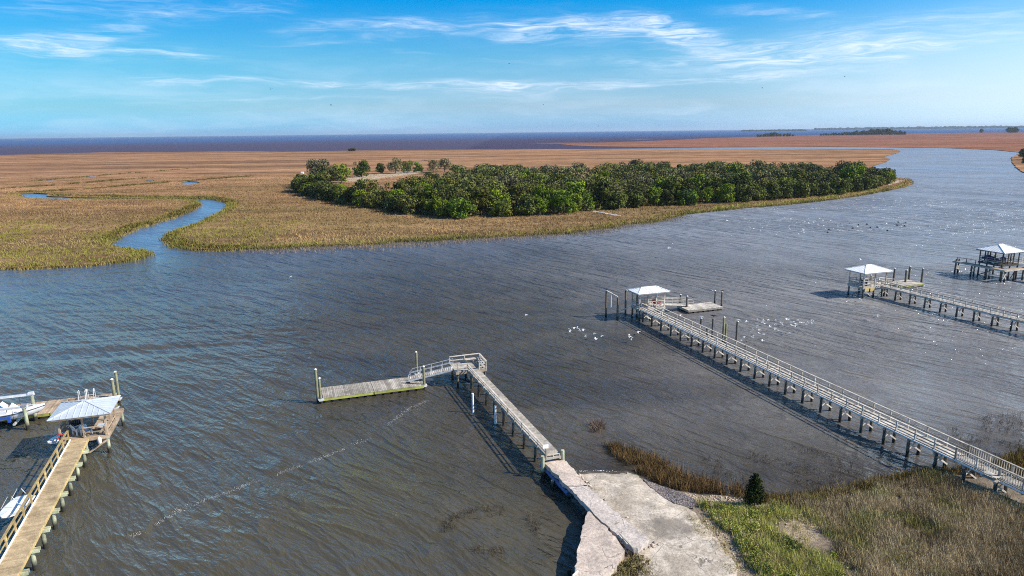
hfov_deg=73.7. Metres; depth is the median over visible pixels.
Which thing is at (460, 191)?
oak tree
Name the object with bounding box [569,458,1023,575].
ground
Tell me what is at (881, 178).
shrub tree
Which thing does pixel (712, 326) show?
mooring pile
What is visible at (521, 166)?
oak tree
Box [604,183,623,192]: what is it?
oak tree
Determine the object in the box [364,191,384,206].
shrub tree
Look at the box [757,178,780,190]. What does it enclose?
oak tree
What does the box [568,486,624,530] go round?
jetty slab
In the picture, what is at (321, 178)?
evergreen tree
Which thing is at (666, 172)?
oak tree
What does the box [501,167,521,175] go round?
oak tree
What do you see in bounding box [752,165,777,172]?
oak tree
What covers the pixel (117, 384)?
mooring pile
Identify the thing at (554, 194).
broadleaf tree
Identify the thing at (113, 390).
mooring pile
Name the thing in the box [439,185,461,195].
evergreen tree
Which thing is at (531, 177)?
oak tree
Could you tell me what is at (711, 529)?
ramp weeds
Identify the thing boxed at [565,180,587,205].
broadleaf tree
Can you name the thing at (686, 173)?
oak tree
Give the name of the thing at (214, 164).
marsh
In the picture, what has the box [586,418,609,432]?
reed clump
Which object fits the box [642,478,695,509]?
pebble bank
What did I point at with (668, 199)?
evergreen tree
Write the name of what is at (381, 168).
evergreen tree
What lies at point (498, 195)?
broadleaf tree
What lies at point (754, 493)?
juniper
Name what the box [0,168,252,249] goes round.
creek bank grass
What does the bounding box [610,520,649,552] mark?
jetty slab
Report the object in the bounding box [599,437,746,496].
reed strip
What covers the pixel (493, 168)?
oak tree
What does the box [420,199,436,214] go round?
shrub tree
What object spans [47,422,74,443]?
skiff
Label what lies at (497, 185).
oak tree
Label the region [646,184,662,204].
broadleaf tree
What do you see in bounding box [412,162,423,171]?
broadleaf tree
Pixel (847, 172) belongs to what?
broadleaf tree
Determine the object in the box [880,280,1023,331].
pier
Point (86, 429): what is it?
deck chair
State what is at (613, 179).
oak tree
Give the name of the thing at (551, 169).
oak tree
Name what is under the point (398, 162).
oak tree
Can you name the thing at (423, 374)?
mooring pile
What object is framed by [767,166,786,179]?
oak tree
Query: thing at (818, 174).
oak tree
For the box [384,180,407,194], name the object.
evergreen tree
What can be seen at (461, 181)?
oak tree
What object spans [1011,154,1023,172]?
marsh point
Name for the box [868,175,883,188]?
shrub tree
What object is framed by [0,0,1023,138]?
sky
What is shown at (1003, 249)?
gazebo
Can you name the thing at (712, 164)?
oak tree
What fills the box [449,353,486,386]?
platform
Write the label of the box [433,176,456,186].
oak tree
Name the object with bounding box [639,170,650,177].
oak tree
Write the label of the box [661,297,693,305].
gangway
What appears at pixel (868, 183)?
shrub tree
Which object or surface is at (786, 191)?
shrub tree
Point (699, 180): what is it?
broadleaf tree
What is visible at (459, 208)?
shrub tree
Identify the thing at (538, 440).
pier
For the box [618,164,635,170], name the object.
oak tree
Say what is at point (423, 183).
broadleaf tree
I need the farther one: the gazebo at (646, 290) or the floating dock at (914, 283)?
the floating dock at (914, 283)
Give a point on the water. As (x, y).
(214, 360)
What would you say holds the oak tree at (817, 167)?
on the marsh at (214, 164)
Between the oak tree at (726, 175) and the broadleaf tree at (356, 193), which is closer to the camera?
the broadleaf tree at (356, 193)
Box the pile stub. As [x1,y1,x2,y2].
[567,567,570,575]
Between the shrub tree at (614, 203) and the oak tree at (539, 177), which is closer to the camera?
the shrub tree at (614, 203)
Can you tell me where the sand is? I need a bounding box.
[342,171,421,181]
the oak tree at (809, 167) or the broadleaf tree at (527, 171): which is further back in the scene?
the oak tree at (809, 167)
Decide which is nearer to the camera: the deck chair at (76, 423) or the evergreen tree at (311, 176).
the deck chair at (76, 423)
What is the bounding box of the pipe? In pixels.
[540,464,569,495]
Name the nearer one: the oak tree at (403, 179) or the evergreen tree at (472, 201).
the evergreen tree at (472, 201)
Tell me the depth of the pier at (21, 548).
42.54 m
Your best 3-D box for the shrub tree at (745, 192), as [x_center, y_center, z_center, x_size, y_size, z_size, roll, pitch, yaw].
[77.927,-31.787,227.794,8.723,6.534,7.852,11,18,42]
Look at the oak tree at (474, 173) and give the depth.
259.66 m
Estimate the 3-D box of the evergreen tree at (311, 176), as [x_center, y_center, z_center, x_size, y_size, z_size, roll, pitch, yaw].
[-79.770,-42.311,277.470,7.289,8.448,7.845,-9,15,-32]
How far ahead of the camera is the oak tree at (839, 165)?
294.17 m
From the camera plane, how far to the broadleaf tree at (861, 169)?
271.03 m
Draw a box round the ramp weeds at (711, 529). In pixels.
[683,508,746,573]
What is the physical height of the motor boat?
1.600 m
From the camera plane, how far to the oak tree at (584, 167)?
306.15 m
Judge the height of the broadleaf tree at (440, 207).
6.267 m
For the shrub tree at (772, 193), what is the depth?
231.43 m
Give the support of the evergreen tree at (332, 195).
on the marsh at (214, 164)
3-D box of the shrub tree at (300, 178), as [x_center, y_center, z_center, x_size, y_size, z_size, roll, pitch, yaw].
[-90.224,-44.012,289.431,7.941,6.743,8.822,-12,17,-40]
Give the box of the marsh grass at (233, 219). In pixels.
[0,167,914,266]
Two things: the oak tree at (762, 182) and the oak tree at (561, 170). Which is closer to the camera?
the oak tree at (762, 182)
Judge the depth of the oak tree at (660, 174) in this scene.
251.05 m
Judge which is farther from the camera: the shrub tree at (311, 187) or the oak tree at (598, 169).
the oak tree at (598, 169)
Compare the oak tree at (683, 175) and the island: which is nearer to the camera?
the oak tree at (683, 175)
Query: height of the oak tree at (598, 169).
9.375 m
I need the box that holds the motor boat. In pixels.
[0,401,44,422]
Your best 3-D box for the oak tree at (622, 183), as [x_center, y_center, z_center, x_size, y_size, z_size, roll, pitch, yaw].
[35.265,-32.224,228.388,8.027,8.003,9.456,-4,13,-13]
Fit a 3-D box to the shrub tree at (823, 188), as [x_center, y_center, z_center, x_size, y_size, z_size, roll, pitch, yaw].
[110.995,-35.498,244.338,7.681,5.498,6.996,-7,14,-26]
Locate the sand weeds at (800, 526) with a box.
[784,513,819,545]
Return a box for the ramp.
[579,472,737,575]
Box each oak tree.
[305,159,329,174]
[306,171,325,180]
[317,164,340,183]
[351,177,383,198]
[386,157,403,173]
[399,176,418,183]
[401,160,413,172]
[401,184,424,211]
[405,175,427,187]
[419,175,436,185]
[427,159,439,171]
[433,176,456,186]
[435,183,453,195]
[437,158,450,171]
[446,163,466,172]
[446,187,464,195]
[451,171,474,184]
[457,176,474,188]
[459,169,482,178]
[460,177,488,187]
[461,181,491,209]
[468,166,487,173]
[474,173,494,180]
[478,165,498,172]
[481,179,509,195]
[487,168,505,177]
[490,165,504,170]
[498,175,521,187]
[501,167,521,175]
[504,172,526,180]
[506,165,524,169]
[506,181,531,203]
[521,180,543,195]
[527,170,552,180]
[527,172,549,184]
[532,174,548,184]
[532,181,559,207]
[536,165,551,174]
[542,164,557,172]
[547,170,574,186]
[549,179,565,187]
[553,166,574,176]
[558,182,574,190]
[563,176,579,183]
[571,171,590,178]
[572,161,590,171]
[573,166,585,173]
[577,178,597,191]
[586,172,605,181]
[591,167,609,174]
[592,164,612,172]
[599,164,612,170]
[604,176,620,183]
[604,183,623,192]
[605,163,618,168]
[609,170,629,179]
[609,179,628,190]
[612,167,634,177]
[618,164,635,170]
[626,183,650,205]
[627,180,647,192]
[628,159,643,164]
[628,172,643,177]
[633,177,653,187]
[634,163,653,173]
[635,162,655,168]
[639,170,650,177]
[645,171,668,177]
[648,167,663,172]
[651,167,674,176]
[654,162,670,167]
[659,173,686,187]
[668,168,692,179]
[675,170,694,178]
[686,165,707,174]
[689,163,703,167]
[693,169,708,176]
[700,160,719,167]
[701,169,715,174]
[704,161,727,172]
[704,171,719,179]
[714,164,726,175]
[717,172,731,179]
[722,163,743,173]
[724,161,741,166]
[740,166,752,171]
[750,159,766,166]
[751,170,775,183]
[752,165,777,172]
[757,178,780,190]
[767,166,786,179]
[774,176,798,194]
[780,163,797,168]
[785,167,804,174]
[789,164,806,171]
[804,162,817,171]
[806,171,825,182]
[810,165,827,175]
[813,168,832,175]
[821,173,843,187]
[829,160,850,175]
[841,160,868,176]
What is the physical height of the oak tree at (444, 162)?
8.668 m
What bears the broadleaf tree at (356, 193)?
on the marsh at (214, 164)
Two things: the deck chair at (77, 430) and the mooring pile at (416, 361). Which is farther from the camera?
the mooring pile at (416, 361)
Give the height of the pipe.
0.362 m
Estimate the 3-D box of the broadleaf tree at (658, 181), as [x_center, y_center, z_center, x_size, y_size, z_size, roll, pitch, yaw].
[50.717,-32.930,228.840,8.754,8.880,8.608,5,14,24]
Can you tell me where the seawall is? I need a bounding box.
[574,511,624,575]
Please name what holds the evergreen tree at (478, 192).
on the marsh at (214, 164)
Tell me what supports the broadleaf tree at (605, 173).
on the marsh at (214, 164)
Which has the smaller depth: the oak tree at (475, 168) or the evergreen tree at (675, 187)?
the evergreen tree at (675, 187)
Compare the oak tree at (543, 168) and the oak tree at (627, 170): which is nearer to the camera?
the oak tree at (627, 170)
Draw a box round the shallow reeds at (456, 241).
[228,213,705,253]
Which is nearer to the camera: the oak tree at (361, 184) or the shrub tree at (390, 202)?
the shrub tree at (390, 202)
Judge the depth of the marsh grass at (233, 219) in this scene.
196.00 m
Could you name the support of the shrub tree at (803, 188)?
on the marsh at (214, 164)
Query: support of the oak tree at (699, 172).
on the marsh at (214, 164)
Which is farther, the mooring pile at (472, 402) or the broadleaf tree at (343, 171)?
the broadleaf tree at (343, 171)
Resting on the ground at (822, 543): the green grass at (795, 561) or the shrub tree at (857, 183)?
the green grass at (795, 561)
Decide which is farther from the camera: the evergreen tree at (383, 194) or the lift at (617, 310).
the evergreen tree at (383, 194)
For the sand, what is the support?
on the marsh at (214, 164)
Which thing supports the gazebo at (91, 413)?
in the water
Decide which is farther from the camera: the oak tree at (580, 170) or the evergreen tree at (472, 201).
the oak tree at (580, 170)
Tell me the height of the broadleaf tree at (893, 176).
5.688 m
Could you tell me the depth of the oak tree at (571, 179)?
232.64 m
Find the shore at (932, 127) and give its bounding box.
[814,125,1023,129]
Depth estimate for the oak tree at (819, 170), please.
275.33 m
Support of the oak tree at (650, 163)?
on the marsh at (214, 164)
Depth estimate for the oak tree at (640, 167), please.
289.67 m
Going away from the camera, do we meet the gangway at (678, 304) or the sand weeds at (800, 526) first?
the sand weeds at (800, 526)
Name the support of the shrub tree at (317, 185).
on the marsh at (214, 164)
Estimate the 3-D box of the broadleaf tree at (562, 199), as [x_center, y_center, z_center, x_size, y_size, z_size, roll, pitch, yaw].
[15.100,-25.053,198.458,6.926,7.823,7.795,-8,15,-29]
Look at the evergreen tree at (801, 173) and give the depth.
254.49 m
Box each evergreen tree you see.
[296,180,306,191]
[307,174,317,181]
[309,174,331,183]
[329,184,339,200]
[344,187,361,202]
[352,160,370,176]
[375,163,385,172]
[378,190,388,207]
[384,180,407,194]
[413,185,436,211]
[423,172,439,178]
[427,174,437,183]
[433,179,444,191]
[437,185,462,214]
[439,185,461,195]
[462,196,477,215]
[469,186,498,213]
[509,183,530,207]
[586,178,613,206]
[649,174,661,185]
[660,189,674,204]
[661,177,684,200]
[680,178,700,200]
[700,176,722,199]
[721,178,727,183]
[728,172,751,186]
[772,173,789,184]
[786,173,802,185]
[791,168,811,181]
[807,181,818,195]
[818,167,831,172]
[868,168,882,175]
[883,173,890,183]
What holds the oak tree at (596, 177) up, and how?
on the marsh at (214, 164)
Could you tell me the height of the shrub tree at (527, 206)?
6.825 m
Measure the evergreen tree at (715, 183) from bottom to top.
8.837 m
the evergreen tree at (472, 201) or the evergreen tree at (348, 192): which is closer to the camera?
the evergreen tree at (472, 201)
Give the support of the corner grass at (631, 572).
on the ground at (822, 543)
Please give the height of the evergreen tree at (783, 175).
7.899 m
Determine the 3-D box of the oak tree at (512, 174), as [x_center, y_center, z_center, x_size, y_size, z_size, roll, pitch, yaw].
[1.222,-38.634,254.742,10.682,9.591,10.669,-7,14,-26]
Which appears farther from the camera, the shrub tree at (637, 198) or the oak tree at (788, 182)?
the oak tree at (788, 182)
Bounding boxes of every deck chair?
[69,425,80,435]
[70,419,80,425]
[78,424,92,435]
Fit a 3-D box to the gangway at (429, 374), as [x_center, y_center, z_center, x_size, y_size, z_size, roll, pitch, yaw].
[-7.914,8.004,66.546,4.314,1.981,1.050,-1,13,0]
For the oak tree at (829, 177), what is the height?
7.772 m
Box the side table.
[95,423,104,433]
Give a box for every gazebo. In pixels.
[46,395,124,455]
[627,286,669,320]
[844,264,892,298]
[975,244,1023,280]
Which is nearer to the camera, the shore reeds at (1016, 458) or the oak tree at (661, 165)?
the shore reeds at (1016, 458)
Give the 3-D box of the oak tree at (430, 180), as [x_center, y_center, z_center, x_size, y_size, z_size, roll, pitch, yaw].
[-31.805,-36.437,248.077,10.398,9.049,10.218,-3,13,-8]
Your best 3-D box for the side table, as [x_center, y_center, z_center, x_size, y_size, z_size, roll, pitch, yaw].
[-32.094,10.967,53.407,0.700,0.515,0.900,-5,14,-18]
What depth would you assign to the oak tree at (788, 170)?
268.46 m
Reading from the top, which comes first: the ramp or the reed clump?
the reed clump
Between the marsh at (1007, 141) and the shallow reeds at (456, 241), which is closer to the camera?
the shallow reeds at (456, 241)
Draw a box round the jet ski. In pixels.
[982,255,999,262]
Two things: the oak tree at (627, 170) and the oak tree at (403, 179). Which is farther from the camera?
the oak tree at (627, 170)
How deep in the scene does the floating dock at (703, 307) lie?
92.46 m
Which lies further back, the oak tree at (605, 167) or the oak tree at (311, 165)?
the oak tree at (311, 165)
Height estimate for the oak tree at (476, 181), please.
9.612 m
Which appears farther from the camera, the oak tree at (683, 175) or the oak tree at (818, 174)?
the oak tree at (818, 174)
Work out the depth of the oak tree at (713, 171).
277.66 m
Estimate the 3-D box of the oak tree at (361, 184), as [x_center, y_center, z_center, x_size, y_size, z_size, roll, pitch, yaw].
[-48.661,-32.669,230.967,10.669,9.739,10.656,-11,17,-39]
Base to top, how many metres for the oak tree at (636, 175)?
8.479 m
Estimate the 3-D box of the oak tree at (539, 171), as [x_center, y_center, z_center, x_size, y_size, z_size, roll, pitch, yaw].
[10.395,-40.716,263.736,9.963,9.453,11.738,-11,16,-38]
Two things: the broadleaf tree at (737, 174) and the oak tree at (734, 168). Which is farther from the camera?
the oak tree at (734, 168)
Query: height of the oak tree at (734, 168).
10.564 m
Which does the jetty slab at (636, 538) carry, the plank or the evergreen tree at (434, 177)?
the plank
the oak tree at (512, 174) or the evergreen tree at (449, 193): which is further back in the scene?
the oak tree at (512, 174)
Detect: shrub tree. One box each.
[290,179,305,192]
[291,176,306,181]
[298,182,312,195]
[307,181,324,195]
[311,182,331,198]
[315,184,335,200]
[331,187,348,203]
[359,192,381,207]
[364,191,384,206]
[382,194,402,211]
[396,194,423,214]
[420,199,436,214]
[445,197,476,218]
[487,200,512,216]
[511,194,537,215]
[601,191,626,209]
[613,191,629,206]
[624,191,647,207]
[676,189,698,204]
[733,183,758,201]
[749,184,768,200]
[762,182,780,199]
[777,186,793,198]
[791,180,815,197]
[815,182,834,195]
[827,177,853,194]
[850,176,863,191]
[862,177,875,189]
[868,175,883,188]
[877,175,885,184]
[881,167,896,173]
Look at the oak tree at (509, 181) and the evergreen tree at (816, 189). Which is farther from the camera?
the evergreen tree at (816, 189)
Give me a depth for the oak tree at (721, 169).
289.43 m
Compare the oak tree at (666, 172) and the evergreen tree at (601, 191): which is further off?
the oak tree at (666, 172)
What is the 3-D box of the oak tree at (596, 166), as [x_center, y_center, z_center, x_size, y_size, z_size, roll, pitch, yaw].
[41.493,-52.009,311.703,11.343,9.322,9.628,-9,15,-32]
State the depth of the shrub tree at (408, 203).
202.10 m
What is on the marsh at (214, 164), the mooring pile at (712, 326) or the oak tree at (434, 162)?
the oak tree at (434, 162)
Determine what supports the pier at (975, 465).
in the water
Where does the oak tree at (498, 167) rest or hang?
on the marsh at (214, 164)
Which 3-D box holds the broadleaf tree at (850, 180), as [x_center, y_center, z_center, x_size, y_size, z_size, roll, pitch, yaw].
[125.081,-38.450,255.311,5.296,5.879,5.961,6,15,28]
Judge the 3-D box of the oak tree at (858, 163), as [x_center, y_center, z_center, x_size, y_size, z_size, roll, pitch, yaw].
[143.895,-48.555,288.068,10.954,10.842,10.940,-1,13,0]
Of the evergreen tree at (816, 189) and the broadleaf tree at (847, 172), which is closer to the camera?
the evergreen tree at (816, 189)
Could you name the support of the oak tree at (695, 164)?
on the marsh at (214, 164)
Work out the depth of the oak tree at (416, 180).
232.69 m
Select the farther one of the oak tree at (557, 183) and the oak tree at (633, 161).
the oak tree at (633, 161)
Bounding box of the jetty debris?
[578,474,658,553]
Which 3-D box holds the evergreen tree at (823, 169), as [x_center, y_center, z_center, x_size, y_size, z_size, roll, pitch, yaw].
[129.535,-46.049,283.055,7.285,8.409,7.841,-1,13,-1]
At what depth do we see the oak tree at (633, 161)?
336.53 m
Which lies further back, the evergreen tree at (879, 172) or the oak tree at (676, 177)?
the evergreen tree at (879, 172)
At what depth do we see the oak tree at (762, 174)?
251.71 m
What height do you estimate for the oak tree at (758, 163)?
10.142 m
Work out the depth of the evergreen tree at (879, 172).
286.06 m
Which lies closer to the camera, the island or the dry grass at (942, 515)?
the dry grass at (942, 515)
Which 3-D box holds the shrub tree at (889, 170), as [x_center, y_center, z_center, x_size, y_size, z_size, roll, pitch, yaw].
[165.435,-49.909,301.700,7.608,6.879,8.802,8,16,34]
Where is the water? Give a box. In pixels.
[0,128,1023,575]
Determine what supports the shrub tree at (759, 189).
on the marsh at (214, 164)
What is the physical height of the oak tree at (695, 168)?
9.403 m
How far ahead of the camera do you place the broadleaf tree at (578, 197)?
201.50 m
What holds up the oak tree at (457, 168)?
on the marsh at (214, 164)
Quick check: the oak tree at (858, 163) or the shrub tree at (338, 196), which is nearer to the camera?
the shrub tree at (338, 196)
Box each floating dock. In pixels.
[0,393,116,423]
[321,377,424,402]
[677,302,722,313]
[884,280,924,288]
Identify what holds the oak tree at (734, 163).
on the marsh at (214, 164)
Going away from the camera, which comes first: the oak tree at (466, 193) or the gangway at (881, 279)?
the gangway at (881, 279)
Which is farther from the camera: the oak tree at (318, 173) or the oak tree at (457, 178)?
the oak tree at (318, 173)
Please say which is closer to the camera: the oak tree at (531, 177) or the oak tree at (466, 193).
the oak tree at (466, 193)
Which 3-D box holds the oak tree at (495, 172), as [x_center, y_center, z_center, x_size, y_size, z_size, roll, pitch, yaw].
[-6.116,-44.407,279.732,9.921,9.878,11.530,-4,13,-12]
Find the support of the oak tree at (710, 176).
on the marsh at (214, 164)
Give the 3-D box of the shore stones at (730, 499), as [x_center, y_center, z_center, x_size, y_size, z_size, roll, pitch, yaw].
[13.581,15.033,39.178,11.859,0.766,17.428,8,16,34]
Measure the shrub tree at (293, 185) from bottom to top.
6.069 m
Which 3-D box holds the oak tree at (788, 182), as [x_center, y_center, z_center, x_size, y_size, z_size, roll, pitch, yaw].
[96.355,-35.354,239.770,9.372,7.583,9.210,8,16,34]
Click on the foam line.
(297, 467)
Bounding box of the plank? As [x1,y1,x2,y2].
[619,533,633,547]
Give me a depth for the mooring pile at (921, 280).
105.94 m
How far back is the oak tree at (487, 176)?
253.50 m
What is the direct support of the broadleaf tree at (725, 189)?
on the marsh at (214, 164)
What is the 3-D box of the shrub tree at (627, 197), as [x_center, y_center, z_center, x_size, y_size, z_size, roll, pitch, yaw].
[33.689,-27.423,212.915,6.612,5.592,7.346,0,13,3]
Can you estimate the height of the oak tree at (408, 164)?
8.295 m
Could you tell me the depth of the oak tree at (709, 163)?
314.17 m
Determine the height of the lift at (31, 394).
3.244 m
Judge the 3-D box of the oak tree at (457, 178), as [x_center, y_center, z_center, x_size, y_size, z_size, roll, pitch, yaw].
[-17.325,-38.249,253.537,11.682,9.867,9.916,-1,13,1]
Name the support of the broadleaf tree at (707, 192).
on the marsh at (214, 164)
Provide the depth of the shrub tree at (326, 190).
247.00 m
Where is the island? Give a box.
[742,129,806,130]
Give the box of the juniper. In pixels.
[744,472,767,504]
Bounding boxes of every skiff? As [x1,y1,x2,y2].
[0,489,35,518]
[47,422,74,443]
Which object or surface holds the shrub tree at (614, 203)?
on the marsh at (214, 164)
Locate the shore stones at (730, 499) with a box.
[617,493,880,575]
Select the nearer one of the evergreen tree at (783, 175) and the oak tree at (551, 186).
the oak tree at (551, 186)
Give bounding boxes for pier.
[0,430,88,575]
[468,365,563,477]
[641,302,1023,494]
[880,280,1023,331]
[952,256,1023,282]
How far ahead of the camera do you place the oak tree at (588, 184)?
224.55 m
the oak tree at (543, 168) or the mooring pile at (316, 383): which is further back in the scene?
the oak tree at (543, 168)
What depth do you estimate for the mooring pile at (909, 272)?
108.40 m
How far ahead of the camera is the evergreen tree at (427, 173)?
268.42 m
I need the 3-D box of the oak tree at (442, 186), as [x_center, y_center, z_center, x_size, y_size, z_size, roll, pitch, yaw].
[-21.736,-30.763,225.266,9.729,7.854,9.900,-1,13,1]
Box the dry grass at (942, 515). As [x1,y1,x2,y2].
[780,466,1023,575]
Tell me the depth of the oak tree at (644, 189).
216.60 m
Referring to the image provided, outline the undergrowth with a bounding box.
[309,167,880,216]
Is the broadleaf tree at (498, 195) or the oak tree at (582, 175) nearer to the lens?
the broadleaf tree at (498, 195)
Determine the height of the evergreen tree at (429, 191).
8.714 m
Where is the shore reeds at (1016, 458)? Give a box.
[742,446,1023,505]
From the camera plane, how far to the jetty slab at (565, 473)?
47.10 m
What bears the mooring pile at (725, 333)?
in the water
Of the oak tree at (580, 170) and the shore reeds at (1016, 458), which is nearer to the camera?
the shore reeds at (1016, 458)
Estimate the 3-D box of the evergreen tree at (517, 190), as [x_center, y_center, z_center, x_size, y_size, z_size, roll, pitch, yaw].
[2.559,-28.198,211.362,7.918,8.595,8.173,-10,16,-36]
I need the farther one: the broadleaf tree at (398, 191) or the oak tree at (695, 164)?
the oak tree at (695, 164)
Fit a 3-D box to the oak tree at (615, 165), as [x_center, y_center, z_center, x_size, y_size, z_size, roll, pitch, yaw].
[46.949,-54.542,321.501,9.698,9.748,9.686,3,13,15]
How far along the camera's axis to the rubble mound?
44.73 m
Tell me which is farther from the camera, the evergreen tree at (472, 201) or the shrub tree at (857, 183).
the shrub tree at (857, 183)
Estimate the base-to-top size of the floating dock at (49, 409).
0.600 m
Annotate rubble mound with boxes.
[554,479,586,514]
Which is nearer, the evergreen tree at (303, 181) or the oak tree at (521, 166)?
the evergreen tree at (303, 181)
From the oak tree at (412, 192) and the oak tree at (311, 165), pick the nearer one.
the oak tree at (412, 192)
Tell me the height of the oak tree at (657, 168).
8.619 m
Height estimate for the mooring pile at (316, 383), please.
3.860 m
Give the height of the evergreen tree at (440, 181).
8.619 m
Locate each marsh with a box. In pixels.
[0,149,913,269]
[529,132,1023,151]
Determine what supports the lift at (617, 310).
in the water
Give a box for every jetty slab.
[545,458,586,489]
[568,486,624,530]
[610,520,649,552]
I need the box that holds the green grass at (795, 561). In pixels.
[695,497,863,575]
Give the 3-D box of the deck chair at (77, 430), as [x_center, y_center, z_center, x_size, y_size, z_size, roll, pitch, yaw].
[-33.692,10.882,52.873,0.720,0.954,0.840,7,15,30]
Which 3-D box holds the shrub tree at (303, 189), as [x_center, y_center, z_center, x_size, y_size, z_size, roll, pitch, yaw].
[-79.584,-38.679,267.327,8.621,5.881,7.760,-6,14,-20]
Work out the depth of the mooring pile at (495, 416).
57.35 m
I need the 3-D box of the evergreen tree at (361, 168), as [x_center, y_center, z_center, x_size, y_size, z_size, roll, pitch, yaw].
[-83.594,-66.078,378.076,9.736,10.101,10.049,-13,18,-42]
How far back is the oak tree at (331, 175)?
316.89 m
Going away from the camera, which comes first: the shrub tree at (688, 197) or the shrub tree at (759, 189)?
the shrub tree at (688, 197)
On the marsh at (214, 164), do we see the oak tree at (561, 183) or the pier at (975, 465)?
the oak tree at (561, 183)
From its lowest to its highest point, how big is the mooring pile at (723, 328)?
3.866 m
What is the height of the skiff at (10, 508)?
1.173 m
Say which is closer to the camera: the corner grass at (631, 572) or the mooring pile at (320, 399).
the corner grass at (631, 572)
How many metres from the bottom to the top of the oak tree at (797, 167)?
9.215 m
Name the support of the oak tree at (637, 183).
on the marsh at (214, 164)
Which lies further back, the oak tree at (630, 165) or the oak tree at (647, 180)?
the oak tree at (630, 165)
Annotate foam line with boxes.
[135,403,421,535]
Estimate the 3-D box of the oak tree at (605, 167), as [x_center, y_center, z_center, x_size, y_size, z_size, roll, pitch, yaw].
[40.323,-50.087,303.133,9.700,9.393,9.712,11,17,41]
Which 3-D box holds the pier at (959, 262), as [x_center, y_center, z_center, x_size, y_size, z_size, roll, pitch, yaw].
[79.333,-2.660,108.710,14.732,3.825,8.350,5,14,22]
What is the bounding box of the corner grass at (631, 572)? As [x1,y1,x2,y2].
[614,551,660,575]
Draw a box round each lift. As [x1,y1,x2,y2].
[0,391,37,429]
[605,290,637,319]
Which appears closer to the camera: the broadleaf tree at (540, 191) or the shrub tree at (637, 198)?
the broadleaf tree at (540, 191)
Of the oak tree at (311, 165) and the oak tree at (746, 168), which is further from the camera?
the oak tree at (311, 165)
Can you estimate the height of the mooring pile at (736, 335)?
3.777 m
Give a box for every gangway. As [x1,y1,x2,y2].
[408,359,452,380]
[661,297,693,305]
[869,276,894,284]
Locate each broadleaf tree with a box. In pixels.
[333,163,351,182]
[351,189,366,205]
[386,188,405,209]
[409,182,430,193]
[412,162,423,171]
[433,197,449,216]
[487,188,511,209]
[519,168,531,176]
[532,184,550,207]
[534,196,548,214]
[548,189,565,210]
[553,188,575,213]
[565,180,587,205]
[565,193,582,212]
[580,191,594,210]
[599,170,611,176]
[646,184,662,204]
[652,177,671,190]
[687,174,705,194]
[699,186,715,202]
[715,183,735,201]
[727,171,754,183]
[837,164,860,178]
[844,178,853,191]
[851,165,865,177]
[884,171,896,182]
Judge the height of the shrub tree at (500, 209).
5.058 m
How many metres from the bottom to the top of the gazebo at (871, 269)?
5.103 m
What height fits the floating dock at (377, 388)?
0.594 m
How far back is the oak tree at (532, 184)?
222.96 m
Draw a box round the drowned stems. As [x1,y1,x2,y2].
[437,411,1023,558]
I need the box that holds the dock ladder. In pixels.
[86,388,95,397]
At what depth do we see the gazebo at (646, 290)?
88.11 m
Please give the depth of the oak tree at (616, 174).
265.86 m
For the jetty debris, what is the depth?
39.49 m
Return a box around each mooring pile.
[110,378,119,408]
[114,371,121,402]
[314,368,318,402]
[318,377,323,403]
[414,351,418,374]
[422,365,426,389]
[472,393,473,412]
[494,405,496,423]
[711,318,713,337]
[722,316,724,342]
[724,324,726,343]
[735,321,738,345]
[908,266,910,279]
[920,268,923,282]
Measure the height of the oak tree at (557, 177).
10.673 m
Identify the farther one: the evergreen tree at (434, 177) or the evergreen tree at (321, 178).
the evergreen tree at (321, 178)
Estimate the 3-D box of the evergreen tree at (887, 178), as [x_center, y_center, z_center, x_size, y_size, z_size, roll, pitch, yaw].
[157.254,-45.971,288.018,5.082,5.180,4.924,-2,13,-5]
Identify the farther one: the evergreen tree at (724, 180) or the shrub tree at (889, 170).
the shrub tree at (889, 170)
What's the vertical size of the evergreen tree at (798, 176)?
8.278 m
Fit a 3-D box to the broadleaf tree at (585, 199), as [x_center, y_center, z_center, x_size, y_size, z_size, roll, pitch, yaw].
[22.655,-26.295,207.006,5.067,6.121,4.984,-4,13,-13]
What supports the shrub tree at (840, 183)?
on the marsh at (214, 164)

